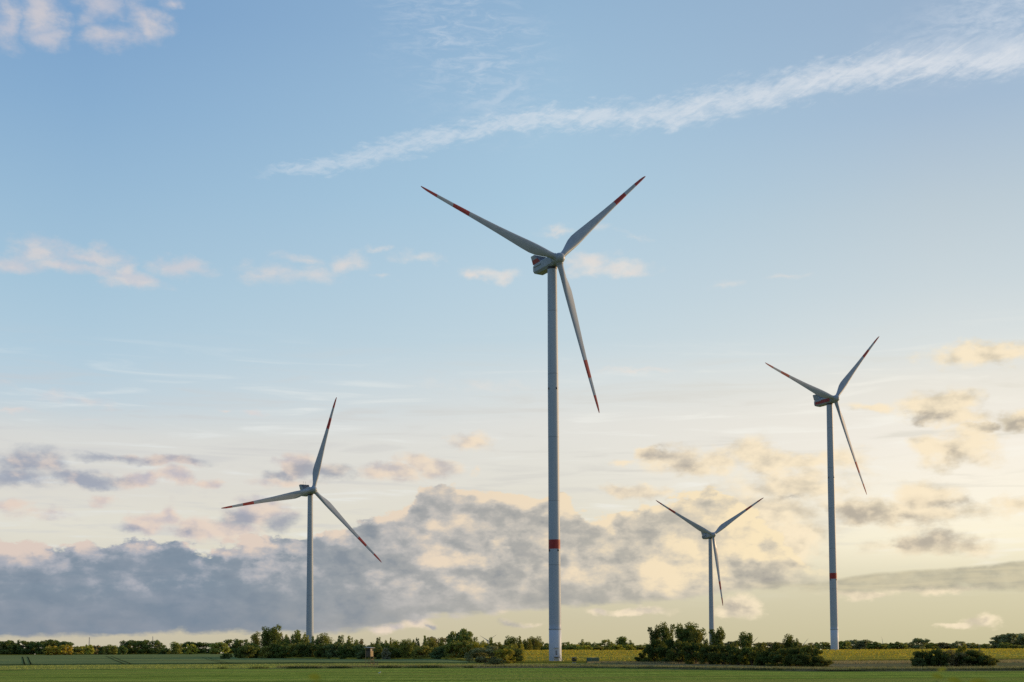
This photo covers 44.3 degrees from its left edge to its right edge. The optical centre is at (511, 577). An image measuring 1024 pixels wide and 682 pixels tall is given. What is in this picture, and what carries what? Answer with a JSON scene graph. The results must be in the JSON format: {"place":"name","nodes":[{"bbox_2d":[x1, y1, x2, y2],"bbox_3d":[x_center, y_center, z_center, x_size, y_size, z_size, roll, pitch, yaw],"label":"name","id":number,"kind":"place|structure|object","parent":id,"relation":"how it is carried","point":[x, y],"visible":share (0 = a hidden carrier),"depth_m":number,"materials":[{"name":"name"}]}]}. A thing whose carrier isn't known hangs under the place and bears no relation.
{"place":"outdoors","nodes":[
{"label":"outdoors","id":0,"kind":"place"},
{"bbox_2d":[0,654,487,664],"bbox_3d":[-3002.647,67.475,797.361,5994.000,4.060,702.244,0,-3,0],"label":"wheat field","id":1,"kind":"structure","parent":0,"point":[135,659],"depth_m":558.37,"materials":[{"name":"plant"}]},
{"bbox_2d":[43,645,58,654],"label":"bush","id":2,"kind":"object","parent":1,"relation":"on","point":[51,650],"visible":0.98,"depth_m":1094.51,"materials":[{"name":"green plant"}]},
{"bbox_2d":[56,644,72,654],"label":"bush","id":3,"kind":"object","parent":1,"relation":"on","point":[62,649],"visible":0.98,"depth_m":1095.86,"materials":[{"name":"green plant"}]},
{"bbox_2d":[107,644,117,654],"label":"open crowned tree","id":4,"kind":"object","parent":1,"relation":"on","point":[112,649],"visible":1,"depth_m":1125.74,"materials":[{"name":"green plant"}]},
{"bbox_2d":[170,641,184,653],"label":"open crowned tree","id":5,"kind":"object","parent":1,"relation":"on","point":[175,647],"visible":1,"depth_m":1117.61,"materials":[{"name":"green plant"}]},
{"bbox_2d":[183,644,199,653],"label":"bush","id":6,"kind":"object","parent":1,"relation":"on","point":[192,649],"visible":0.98,"depth_m":1096.83,"materials":[{"name":"green plant"}]},
{"bbox_2d":[209,642,230,653],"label":"bush","id":7,"kind":"object","parent":1,"relation":"on","point":[219,647],"visible":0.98,"depth_m":1104.75,"materials":[{"name":"green plant"}]},
{"bbox_2d":[237,645,259,657],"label":"bush","id":8,"kind":"object","parent":1,"relation":"on","point":[247,651],"visible":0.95,"depth_m":661.64,"materials":[{"name":"green plant"}]},
{"bbox_2d":[258,645,278,657],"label":"bush","id":9,"kind":"object","parent":1,"relation":"on","point":[265,653],"visible":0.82,"depth_m":651.80,"materials":[{"name":"green plant"}]},
{"bbox_2d":[0,663,609,669],"bbox_3d":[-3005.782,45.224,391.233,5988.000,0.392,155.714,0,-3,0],"label":"meadow","id":10,"kind":"structure","parent":0,"point":[182,668],"depth_m":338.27,"materials":[{"name":"green plant"}]},
{"bbox_2d":[217,664,473,668],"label":"dark weeds","id":11,"kind":"object","parent":10,"relation":"on","point":[391,666],"visible":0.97,"depth_m":319.85,"materials":[{"name":"green plant"}]},
{"bbox_2d":[365,647,373,664],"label":"hunting stand","id":12,"kind":"object","parent":10,"relation":"on","point":[369,651],"visible":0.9,"depth_m":343.89,"materials":[{"name":"brown wood"}]},
{"bbox_2d":[0,668,1023,681],"bbox_3d":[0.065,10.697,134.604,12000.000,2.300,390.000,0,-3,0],"label":"field","id":13,"kind":"structure","parent":0,"point":[442,675],"depth_m":208.12,"materials":[{"name":"green plant"}]},
{"bbox_2d":[0,0,1023,653],"label":"sky","id":14,"kind":"structure","parent":0,"point":[219,227],"materials":[{"name":"blue"}]},
{"bbox_2d":[16,648,1023,663],"bbox_3d":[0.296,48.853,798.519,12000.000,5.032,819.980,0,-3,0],"label":"flower field","id":15,"kind":"structure","parent":0,"point":[833,658],"depth_m":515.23,"materials":[{"name":"plant"}]},
{"bbox_2d":[250,631,261,647],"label":"open crowned tree","id":16,"kind":"object","parent":15,"relation":"on","point":[254,636],"visible":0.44,"depth_m":718.77,"materials":[{"name":"green plant"}]},
{"bbox_2d":[257,626,270,646],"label":"open crowned tree","id":17,"kind":"object","parent":15,"relation":"on","point":[264,635],"visible":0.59,"depth_m":712.62,"materials":[{"name":"green plant"}]},
{"bbox_2d":[265,624,281,645],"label":"open crowned tree","id":18,"kind":"object","parent":15,"relation":"on","point":[274,635],"visible":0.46,"depth_m":709.55,"materials":[{"name":"green plant"}]},
{"bbox_2d":[267,641,290,657],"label":"bush","id":19,"kind":"object","parent":15,"relation":"on","point":[277,645],"visible":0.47,"depth_m":651.55,"materials":[{"name":"green plant"}]},
{"bbox_2d":[273,645,290,657],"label":"bush","id":20,"kind":"object","parent":15,"relation":"on","point":[283,651],"visible":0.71,"depth_m":645.42,"materials":[{"name":"green plant"}]},
{"bbox_2d":[286,643,302,657],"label":"bush","id":21,"kind":"object","parent":15,"relation":"on","point":[291,648],"visible":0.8,"depth_m":641.51,"materials":[{"name":"green plant"}]},
{"bbox_2d":[290,642,307,656],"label":"bush","id":22,"kind":"object","parent":15,"relation":"on","point":[299,645],"visible":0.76,"depth_m":638.84,"materials":[{"name":"green plant"}]},
{"bbox_2d":[222,397,381,642],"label":"wind turbine","id":23,"kind":"object","parent":15,"relation":"on","point":[305,490],"visible":0.92,"depth_m":731.31,"materials":[{"name":"paint"}]},
{"bbox_2d":[297,632,309,644],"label":"young tree","id":24,"kind":"object","parent":15,"relation":"on","point":[304,640],"visible":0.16,"depth_m":685.75,"materials":[{"name":"green plant"}]},
{"bbox_2d":[301,642,317,656],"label":"bush","id":25,"kind":"object","parent":15,"relation":"on","point":[309,650],"visible":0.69,"depth_m":635.31,"materials":[{"name":"green plant"}]},
{"bbox_2d":[312,643,328,657],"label":"bush","id":26,"kind":"object","parent":15,"relation":"on","point":[321,650],"visible":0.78,"depth_m":621.74,"materials":[{"name":"green plant"}]},
{"bbox_2d":[316,632,333,645],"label":"open crowned tree","id":27,"kind":"object","parent":15,"relation":"on","point":[323,638],"visible":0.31,"depth_m":667.15,"materials":[{"name":"green plant"}]},
{"bbox_2d":[324,641,342,658],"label":"bush","id":28,"kind":"object","parent":15,"relation":"on","point":[332,650],"visible":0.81,"depth_m":611.67,"materials":[{"name":"green plant"}]},
{"bbox_2d":[338,642,356,658],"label":"bush","id":29,"kind":"object","parent":15,"relation":"on","point":[346,651],"visible":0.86,"depth_m":600.10,"materials":[{"name":"green plant"}]},
{"bbox_2d":[352,644,369,658],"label":"bush","id":30,"kind":"object","parent":15,"relation":"on","point":[359,654],"visible":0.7,"depth_m":588.78,"materials":[{"name":"green plant"}]},
{"bbox_2d":[368,645,384,658],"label":"bush","id":31,"kind":"object","parent":15,"relation":"on","point":[377,654],"visible":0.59,"depth_m":582.09,"materials":[{"name":"green plant"}]},
{"bbox_2d":[386,646,402,657],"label":"bush","id":32,"kind":"object","parent":15,"relation":"on","point":[392,650],"visible":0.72,"depth_m":577.63,"materials":[{"name":"green plant"}]},
{"bbox_2d":[398,639,414,657],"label":"open crowned tree","id":33,"kind":"object","parent":15,"relation":"on","point":[407,651],"visible":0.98,"depth_m":572.91,"materials":[{"name":"green plant"}]},
{"bbox_2d":[413,645,433,658],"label":"bush","id":34,"kind":"object","parent":15,"relation":"on","point":[422,651],"visible":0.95,"depth_m":563.24,"materials":[{"name":"green plant"}]},
{"bbox_2d":[424,638,437,653],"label":"open crowned tree","id":35,"kind":"object","parent":15,"relation":"on","point":[432,641],"visible":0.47,"depth_m":582.48,"materials":[{"name":"green plant"}]},
{"bbox_2d":[429,646,445,658],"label":"bush","id":36,"kind":"object","parent":15,"relation":"on","point":[438,653],"visible":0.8,"depth_m":553.05,"materials":[{"name":"green plant"}]},
{"bbox_2d":[442,640,464,658],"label":"bush","id":37,"kind":"object","parent":15,"relation":"on","point":[450,652],"visible":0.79,"depth_m":536.80,"materials":[{"name":"green plant"}]},
{"bbox_2d":[446,628,473,652],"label":"tree","id":38,"kind":"object","parent":15,"relation":"on","point":[463,634],"visible":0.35,"depth_m":545.14,"materials":[{"name":"green plant"}]},
{"bbox_2d":[453,640,478,657],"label":"bush","id":39,"kind":"object","parent":15,"relation":"on","point":[467,648],"visible":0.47,"depth_m":531.96,"materials":[{"name":"green plant"}]},
{"bbox_2d":[464,645,502,662],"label":"willow shrub","id":40,"kind":"object","parent":15,"relation":"on","point":[475,653],"visible":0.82,"depth_m":447.85,"materials":[{"name":"green plant"}]},
{"bbox_2d":[508,648,523,661],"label":"bush","id":41,"kind":"object","parent":15,"relation":"on","point":[518,652],"visible":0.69,"depth_m":447.37,"materials":[{"name":"green plant"}]},
{"bbox_2d":[522,638,532,650],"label":"young tree","id":42,"kind":"object","parent":15,"relation":"on","point":[527,644],"visible":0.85,"depth_m":798.02,"materials":[{"name":"green plant"}]},
{"bbox_2d":[421,176,645,660],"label":"wind turbine","id":43,"kind":"object","parent":15,"relation":"on","point":[549,262],"visible":0.97,"depth_m":459.08,"materials":[{"name":"paint"}]},
{"bbox_2d":[529,636,541,650],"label":"open crowned tree","id":44,"kind":"object","parent":15,"relation":"on","point":[536,644],"visible":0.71,"depth_m":818.53,"materials":[{"name":"green plant"}]},
{"bbox_2d":[596,639,614,649],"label":"deciduous tree","id":45,"kind":"object","parent":15,"relation":"on","point":[608,644],"visible":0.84,"depth_m":887.33,"materials":[{"name":"green plant"}]},
{"bbox_2d":[614,636,627,647],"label":"open crowned tree","id":46,"kind":"object","parent":15,"relation":"on","point":[622,640],"visible":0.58,"depth_m":917.30,"materials":[{"name":"green plant"}]},
{"bbox_2d":[656,498,762,644],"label":"wind turbine","id":47,"kind":"object","parent":15,"relation":"on","point":[708,535],"visible":0.94,"depth_m":1020.79,"materials":[{"name":"paint"}]},
{"bbox_2d":[766,337,878,649],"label":"wind turbine","id":48,"kind":"object","parent":15,"relation":"on","point":[821,398],"visible":0.97,"depth_m":727.57,"materials":[{"name":"paint"}]},
{"bbox_2d":[275,663,1023,670],"bbox_3d":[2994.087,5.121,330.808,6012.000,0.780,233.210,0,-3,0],"label":"grass verge","id":49,"kind":"object","parent":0,"point":[706,667],"depth_m":271.14,"materials":[{"name":"green plant"}]},
{"bbox_2d":[483,658,506,664],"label":"bush","id":50,"kind":"object","parent":49,"relation":"on","point":[494,661],"visible":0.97,"depth_m":370.13,"materials":[{"name":"green plant"}]},
{"bbox_2d":[493,647,516,663],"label":"bush","id":51,"kind":"object","parent":49,"relation":"on","point":[507,655],"visible":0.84,"depth_m":443.91,"materials":[{"name":"green plant"}]},
{"bbox_2d":[640,639,666,662],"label":"bush","id":52,"kind":"object","parent":49,"relation":"on","point":[650,651],"visible":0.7,"depth_m":390.30,"materials":[{"name":"green plant"}]},
{"bbox_2d":[647,624,661,658],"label":"open crowned tree","id":53,"kind":"object","parent":49,"relation":"on","point":[654,634],"visible":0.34,"depth_m":398.93,"materials":[{"name":"green plant"}]},
{"bbox_2d":[655,638,677,662],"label":"bush","id":54,"kind":"object","parent":49,"relation":"on","point":[661,650],"visible":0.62,"depth_m":383.76,"materials":[{"name":"green plant"}]},
{"bbox_2d":[658,622,675,646],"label":"open crowned tree","id":55,"kind":"object","parent":49,"relation":"on","point":[665,633],"visible":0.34,"depth_m":396.66,"materials":[{"name":"green plant"}]},
{"bbox_2d":[666,639,694,662],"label":"bush","id":56,"kind":"object","parent":49,"relation":"on","point":[679,656],"visible":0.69,"depth_m":366.14,"materials":[{"name":"green plant"}]},
{"bbox_2d":[674,623,687,652],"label":"open crowned tree","id":57,"kind":"object","parent":49,"relation":"on","point":[678,632],"visible":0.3,"depth_m":382.17,"materials":[{"name":"green plant"}]},
{"bbox_2d":[678,622,705,651],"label":"open crowned tree","id":58,"kind":"object","parent":49,"relation":"on","point":[686,634],"visible":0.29,"depth_m":379.14,"materials":[{"name":"green plant"}]},
{"bbox_2d":[682,641,708,663],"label":"bush","id":59,"kind":"object","parent":49,"relation":"on","point":[689,657],"visible":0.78,"depth_m":355.64,"materials":[{"name":"green plant"}]},
{"bbox_2d":[688,628,705,661],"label":"open crowned tree","id":60,"kind":"object","parent":49,"relation":"on","point":[696,636],"visible":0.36,"depth_m":373.92,"materials":[{"name":"green plant"}]},
{"bbox_2d":[697,643,720,663],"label":"bush","id":61,"kind":"object","parent":49,"relation":"on","point":[705,649],"visible":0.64,"depth_m":342.48,"materials":[{"name":"green plant"}]},
{"bbox_2d":[708,626,725,662],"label":"open crowned tree","id":62,"kind":"object","parent":49,"relation":"on","point":[718,637],"visible":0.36,"depth_m":350.60,"materials":[{"name":"green plant"}]},
{"bbox_2d":[708,643,733,664],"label":"bush","id":63,"kind":"object","parent":49,"relation":"on","point":[715,657],"visible":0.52,"depth_m":333.73,"materials":[{"name":"green plant"}]},
{"bbox_2d":[721,644,737,664],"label":"bush","id":64,"kind":"object","parent":49,"relation":"on","point":[724,656],"visible":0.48,"depth_m":324.97,"materials":[{"name":"green plant"}]},
{"bbox_2d":[726,647,748,664],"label":"bush","id":65,"kind":"object","parent":49,"relation":"on","point":[731,658],"visible":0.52,"depth_m":316.47,"materials":[{"name":"green plant"}]},
{"bbox_2d":[736,631,757,662],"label":"open crowned tree","id":66,"kind":"object","parent":49,"relation":"on","point":[744,639],"visible":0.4,"depth_m":325.79,"materials":[{"name":"green plant"}]},
{"bbox_2d":[737,645,757,664],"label":"bush","id":67,"kind":"object","parent":49,"relation":"on","point":[744,655],"visible":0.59,"depth_m":311.13,"materials":[{"name":"green plant"}]},
{"bbox_2d":[748,642,766,664],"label":"bush","id":68,"kind":"object","parent":49,"relation":"on","point":[761,647],"visible":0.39,"depth_m":304.71,"materials":[{"name":"green plant"}]},
{"bbox_2d":[755,651,775,665],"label":"bush","id":69,"kind":"object","parent":49,"relation":"on","point":[761,659],"visible":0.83,"depth_m":296.31,"materials":[{"name":"green plant"}]},
{"bbox_2d":[766,641,783,654],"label":"bush","id":70,"kind":"object","parent":49,"relation":"on","point":[776,646],"visible":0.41,"depth_m":299.33,"materials":[{"name":"green plant"}]},
{"bbox_2d":[765,648,788,665],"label":"bush","id":71,"kind":"object","parent":49,"relation":"on","point":[775,659],"visible":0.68,"depth_m":286.64,"materials":[{"name":"green plant"}]},
{"bbox_2d":[782,633,798,654],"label":"open crowned tree","id":72,"kind":"object","parent":49,"relation":"on","point":[789,641],"visible":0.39,"depth_m":297.15,"materials":[{"name":"green plant"}]},
{"bbox_2d":[782,646,799,665],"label":"bush","id":73,"kind":"object","parent":49,"relation":"on","point":[787,660],"visible":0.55,"depth_m":280.30,"materials":[{"name":"green plant"}]},
{"bbox_2d":[791,653,812,666],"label":"bush","id":74,"kind":"object","parent":49,"relation":"on","point":[805,660],"visible":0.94,"depth_m":268.44,"materials":[{"name":"green plant"}]},
{"bbox_2d":[586,659,1023,663],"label":"pale grass strip","id":75,"kind":"object","parent":49,"relation":"on","point":[835,662],"depth_m":357.68,"materials":[{"name":"plant"}]},
{"bbox_2d":[799,644,819,660],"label":"bush","id":76,"kind":"object","parent":49,"relation":"on","point":[804,649],"visible":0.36,"depth_m":276.55,"materials":[{"name":"green plant"}]},
{"bbox_2d":[808,648,824,666],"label":"bush","id":77,"kind":"object","parent":49,"relation":"on","point":[816,657],"visible":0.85,"depth_m":270.67,"materials":[{"name":"green plant"}]},
{"bbox_2d":[813,659,833,666],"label":"bush","id":78,"kind":"object","parent":49,"relation":"on","point":[827,663],"visible":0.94,"depth_m":268.67,"materials":[{"name":"green plant"}]},
{"bbox_2d":[913,657,925,666],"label":"bush","id":79,"kind":"object","parent":49,"relation":"on","point":[916,660],"visible":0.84,"depth_m":250.95,"materials":[{"name":"green plant"}]},
{"bbox_2d":[910,650,929,666],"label":"bush","id":80,"kind":"object","parent":49,"relation":"on","point":[919,654],"visible":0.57,"depth_m":254.79,"materials":[{"name":"green plant"}]},
{"bbox_2d":[930,648,949,666],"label":"bush","id":81,"kind":"object","parent":49,"relation":"on","point":[940,659],"visible":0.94,"depth_m":252.64,"materials":[{"name":"green plant"}]},
{"bbox_2d":[943,649,970,666],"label":"shrub","id":82,"kind":"object","parent":49,"relation":"on","point":[953,656],"visible":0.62,"depth_m":254.48,"materials":[{"name":"green plant"}]},
{"bbox_2d":[952,649,985,666],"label":"bush","id":83,"kind":"object","parent":49,"relation":"on","point":[973,654],"visible":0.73,"depth_m":254.19,"materials":[{"name":"green plant"}]},
{"bbox_2d":[972,652,994,666],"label":"bush","id":84,"kind":"object","parent":49,"relation":"on","point":[980,661],"visible":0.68,"depth_m":253.69,"materials":[{"name":"green plant"}]},
{"bbox_2d":[982,654,1000,666],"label":"bush","id":85,"kind":"object","parent":49,"relation":"on","point":[992,662],"visible":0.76,"depth_m":253.55,"materials":[{"name":"green plant"}]},
{"bbox_3d":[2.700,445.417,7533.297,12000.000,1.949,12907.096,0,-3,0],"label":"far land","id":86,"kind":"structure","parent":0,"visible":0},
{"bbox_2d":[0,640,17,654],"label":"deciduous tree","id":87,"kind":"object","parent":86,"relation":"on","point":[5,646],"visible":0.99,"depth_m":1174.24,"materials":[{"name":"green plant"}]},
{"bbox_2d":[13,639,32,653],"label":"deciduous tree","id":88,"kind":"object","parent":86,"relation":"on","point":[22,650],"visible":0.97,"depth_m":1184.79,"materials":[{"name":"green plant"}]},
{"bbox_2d":[30,641,46,653],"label":"deciduous tree","id":89,"kind":"object","parent":86,"relation":"on","point":[39,649],"visible":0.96,"depth_m":1177.05,"materials":[{"name":"green plant"}]},
{"bbox_2d":[83,644,95,653],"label":"bush","id":90,"kind":"object","parent":86,"relation":"on","point":[89,649],"visible":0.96,"depth_m":1176.84,"materials":[{"name":"green plant"}]},
{"bbox_2d":[118,640,133,653],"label":"deciduous tree","id":91,"kind":"object","parent":86,"relation":"on","point":[130,649],"visible":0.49,"depth_m":1177.22,"materials":[{"name":"green plant"}]},
{"bbox_2d":[131,640,151,653],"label":"deciduous tree","id":92,"kind":"object","parent":86,"relation":"on","point":[142,645],"visible":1,"depth_m":1174.07,"materials":[{"name":"green plant"}]},
{"bbox_2d":[145,640,166,653],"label":"deciduous tree","id":93,"kind":"object","parent":86,"relation":"on","point":[157,646],"visible":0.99,"depth_m":1175.22,"materials":[{"name":"green plant"}]},
{"bbox_2d":[194,642,208,652],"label":"deciduous tree","id":94,"kind":"object","parent":86,"relation":"on","point":[203,646],"visible":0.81,"depth_m":1174.71,"materials":[{"name":"green plant"}]},
{"bbox_2d":[231,639,249,652],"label":"deciduous tree","id":95,"kind":"object","parent":86,"relation":"on","point":[237,644],"visible":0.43,"depth_m":1187.01,"materials":[{"name":"green plant"}]},
{"bbox_2d":[815,642,830,649],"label":"bush","id":96,"kind":"object","parent":86,"relation":"on","point":[825,645],"visible":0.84,"depth_m":1294.94,"materials":[{"name":"green plant"}]},
{"bbox_2d":[839,640,851,649],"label":"bush","id":97,"kind":"object","parent":86,"relation":"on","point":[844,645],"visible":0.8,"depth_m":1294.30,"materials":[{"name":"green plant"}]},
{"bbox_2d":[851,639,871,649],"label":"open crowned tree","id":98,"kind":"object","parent":86,"relation":"on","point":[862,644],"visible":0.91,"depth_m":1312.88,"materials":[{"name":"green plant"}]},
{"bbox_2d":[866,641,889,648],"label":"bush","id":99,"kind":"object","parent":86,"relation":"on","point":[874,645],"visible":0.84,"depth_m":1294.00,"materials":[{"name":"green plant"}]},
{"bbox_2d":[888,641,911,648],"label":"bush","id":100,"kind":"object","parent":86,"relation":"on","point":[896,645],"visible":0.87,"depth_m":1274.58,"materials":[{"name":"green plant"}]},
{"bbox_2d":[911,638,929,648],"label":"deciduous tree","id":101,"kind":"object","parent":86,"relation":"on","point":[916,641],"visible":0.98,"depth_m":1295.87,"materials":[{"name":"green plant"}]},
{"bbox_2d":[949,641,971,648],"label":"deciduous tree","id":102,"kind":"object","parent":86,"relation":"on","point":[955,644],"visible":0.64,"depth_m":1344.87,"materials":[{"name":"green plant"}]},
{"bbox_2d":[990,633,1020,648],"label":"deciduous tree","id":103,"kind":"object","parent":86,"relation":"on","point":[1009,638],"visible":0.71,"depth_m":1272.19,"materials":[{"name":"green plant"}]},
{"bbox_2d":[1013,633,1023,645],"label":"deciduous tree","id":104,"kind":"object","parent":86,"relation":"on","point":[1021,637],"visible":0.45,"depth_m":1286.36,"materials":[{"name":"green plant"}]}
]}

